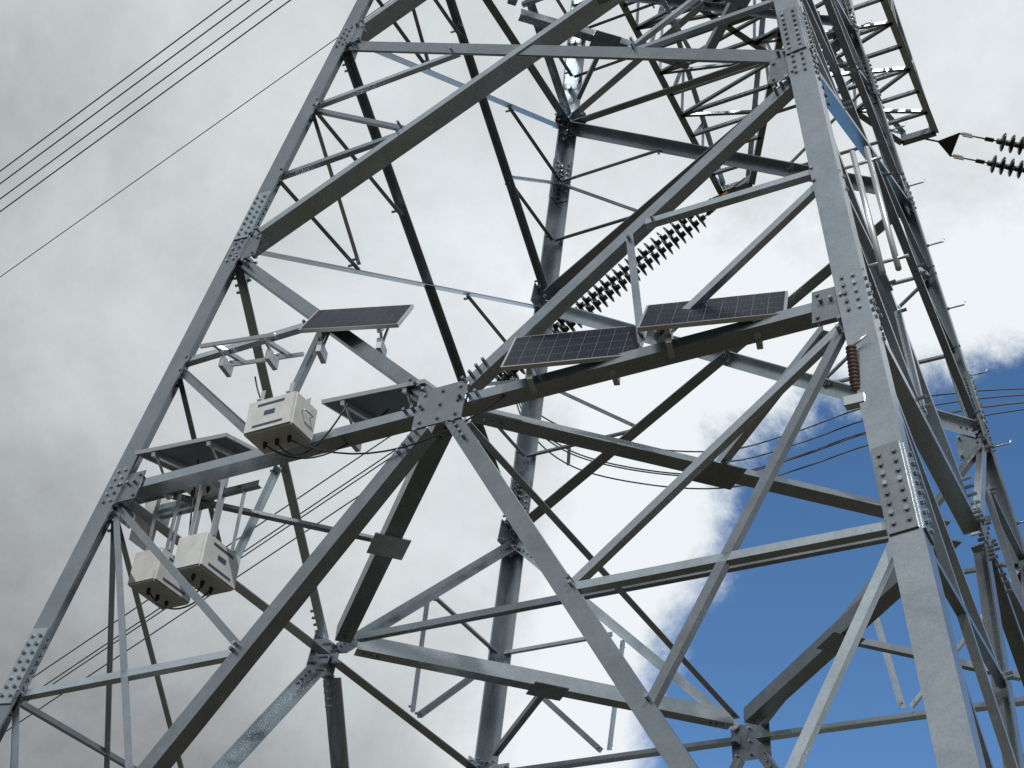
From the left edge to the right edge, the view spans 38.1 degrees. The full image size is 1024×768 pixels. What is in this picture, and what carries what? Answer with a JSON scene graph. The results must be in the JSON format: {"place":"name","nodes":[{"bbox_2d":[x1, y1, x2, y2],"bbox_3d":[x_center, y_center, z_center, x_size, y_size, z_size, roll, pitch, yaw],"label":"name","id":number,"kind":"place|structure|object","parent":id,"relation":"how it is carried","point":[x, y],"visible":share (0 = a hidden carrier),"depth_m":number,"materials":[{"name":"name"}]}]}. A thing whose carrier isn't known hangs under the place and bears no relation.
{"place":"outdoors","nodes":[
{"label":"outdoors","id":0,"kind":"place"},
{"bbox_2d":[0,0,1023,767],"label":"sky","id":1,"kind":"structure","parent":0,"point":[92,322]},
{"bbox_3d":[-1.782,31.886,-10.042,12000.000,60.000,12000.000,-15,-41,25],"label":"terrain","id":2,"kind":"structure","parent":0,"visible":0},
{"bbox_2d":[0,0,1023,767],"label":"transmission tower","id":3,"kind":"structure","parent":2,"relation":"on","point":[920,572],"depth_m":11.46,"materials":[{"name":"metal"}]},
{"bbox_2d":[128,491,201,609],"bbox_3d":[-2.668,1.308,11.571,0.290,0.896,0.468,-15,-41,25],"label":"equipment box","id":4,"kind":"object","parent":3,"relation":"attached to","point":[152,575],"visible":0.77,"depth_m":11.31,"materials":[{"name":"paint"}]},
{"bbox_2d":[135,433,256,499],"bbox_3d":[-2.485,0.648,11.679,0.850,0.433,0.526,-11,-40,21],"label":"solar panel","id":5,"kind":"object","parent":3,"relation":"attached to","point":[177,455],"visible":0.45,"depth_m":11.64,"materials":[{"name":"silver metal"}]},
{"bbox_2d":[173,479,246,595],"bbox_3d":[-2.268,1.155,11.300,0.290,0.917,0.468,-15,-41,25],"label":"equipment box","id":6,"kind":"object","parent":3,"relation":"attached to","point":[208,561],"visible":0.95,"depth_m":11.05,"materials":[{"name":"paint"}]},
{"bbox_2d":[199,332,303,376],"bbox_3d":[-2.137,-0.244,12.157,0.672,0.301,0.526,-8,-39,17],"label":"panel bracket","id":7,"kind":"object","parent":3,"relation":"attached to","point":[271,359],"visible":1,"depth_m":12.08,"materials":[{"name":"silver metal"}]},
{"bbox_2d":[243,382,316,453],"bbox_3d":[-1.657,0.255,10.749,0.468,0.450,0.290,-15,-41,25],"label":"equipment box","id":8,"kind":"object","parent":3,"relation":"attached to","point":[284,419],"visible":1,"depth_m":10.64,"materials":[{"name":"paint"}]},
{"bbox_2d":[298,304,413,363],"bbox_3d":[-1.223,-0.452,11.628,0.800,0.604,0.352,-3,-37,11],"label":"solar panel","id":9,"kind":"object","parent":3,"relation":"attached to","point":[380,319],"visible":0.98,"depth_m":11.54,"materials":[{"name":"black glass"}]},
{"bbox_2d":[321,379,436,451],"bbox_3d":[-0.918,0.236,10.940,0.850,0.433,0.526,-11,-40,21],"label":"solar panel","id":10,"kind":"object","parent":3,"relation":"attached to","point":[369,404],"visible":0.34,"depth_m":10.92,"materials":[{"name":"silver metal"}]},
{"bbox_2d":[0,0,1023,731],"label":"power lines","id":11,"kind":"object","parent":3,"relation":"attached to","point":[390,436],"visible":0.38,"depth_m":27.48,"materials":[{"name":"grey metal"}]},
{"bbox_2d":[951,154,1023,178],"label":"insulator","id":12,"kind":"object","parent":11,"relation":"attached to","point":[1010,167],"visible":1,"depth_m":24.50,"materials":[{"name":"black glass"}]},
{"bbox_2d":[916,132,959,156],"bbox_3d":[7.001,-4.017,24.475,0.645,0.127,0.560,5,-37,0],"label":"yoke plate","id":13,"kind":"object","parent":12,"relation":"attached to","point":[947,144],"visible":1,"depth_m":24.46,"materials":[{"name":"grey metal"}]},
{"bbox_2d":[960,132,1023,154],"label":"insulator","id":14,"kind":"object","parent":11,"relation":"attached to","point":[1011,143],"visible":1,"depth_m":24.12,"materials":[{"name":"black glass"}]},
{"bbox_2d":[129,146,908,609],"bbox_3d":[-0.322,-0.075,10.562,6.308,2.522,0.797,-17,-42,27],"label":"cable","id":15,"kind":"object","parent":3,"relation":"attached to","point":[167,506],"visible":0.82,"depth_m":10.16,"materials":[{"name":"black rubber"}]},
{"bbox_2d":[183,459,219,497],"bbox_3d":[-2.409,0.753,11.615,0.338,0.260,0.220,-15,-41,25],"label":"bracket","id":16,"kind":"object","parent":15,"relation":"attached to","point":[211,488],"visible":0.35,"depth_m":11.58,"materials":[{"name":"metal"}]},
{"bbox_2d":[500,325,646,392],"bbox_3d":[0.434,-0.222,10.140,0.950,0.545,0.328,-5,-38,14],"label":"solar panel","id":17,"kind":"object","parent":3,"relation":"on","point":[530,354],"visible":0.84,"depth_m":10.08,"materials":[{"name":"black glass"}]},
{"bbox_2d":[637,291,787,357],"bbox_3d":[1.325,-0.448,9.715,0.950,0.526,0.364,-5,-38,14],"label":"solar panel","id":18,"kind":"object","parent":3,"relation":"on","point":[667,318],"visible":0.88,"depth_m":9.63,"materials":[{"name":"black glass"}]},
{"bbox_2d":[619,0,938,194],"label":"cross arms","id":19,"kind":"object","parent":3,"relation":"attached to","point":[762,40],"visible":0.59,"depth_m":23.93},
{"bbox_2d":[713,177,745,197],"bbox_3d":[3.717,-3.283,25.698,0.713,0.538,0.186,-26,-47,35],"label":"yoke top","id":20,"kind":"object","parent":19,"relation":"attached to","point":[728,191],"visible":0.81,"depth_m":25.74,"materials":[{"name":"grey metal"}]},
{"bbox_2d":[495,209,715,385],"bbox_3d":[1.494,-1.411,26.061,4.867,2.449,0.330,-20,-43,30],"label":"insulator","id":21,"kind":"object","parent":20,"relation":"attached to","point":[623,282],"visible":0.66,"depth_m":25.84,"materials":[{"name":"black glass"}]},
{"bbox_2d":[499,198,712,377],"bbox_3d":[1.458,-1.589,26.527,4.867,2.449,0.330,-20,-43,30],"label":"insulator","id":22,"kind":"object","parent":20,"relation":"attached to","point":[625,269],"visible":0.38,"depth_m":26.33,"materials":[{"name":"black glass"}]}
]}

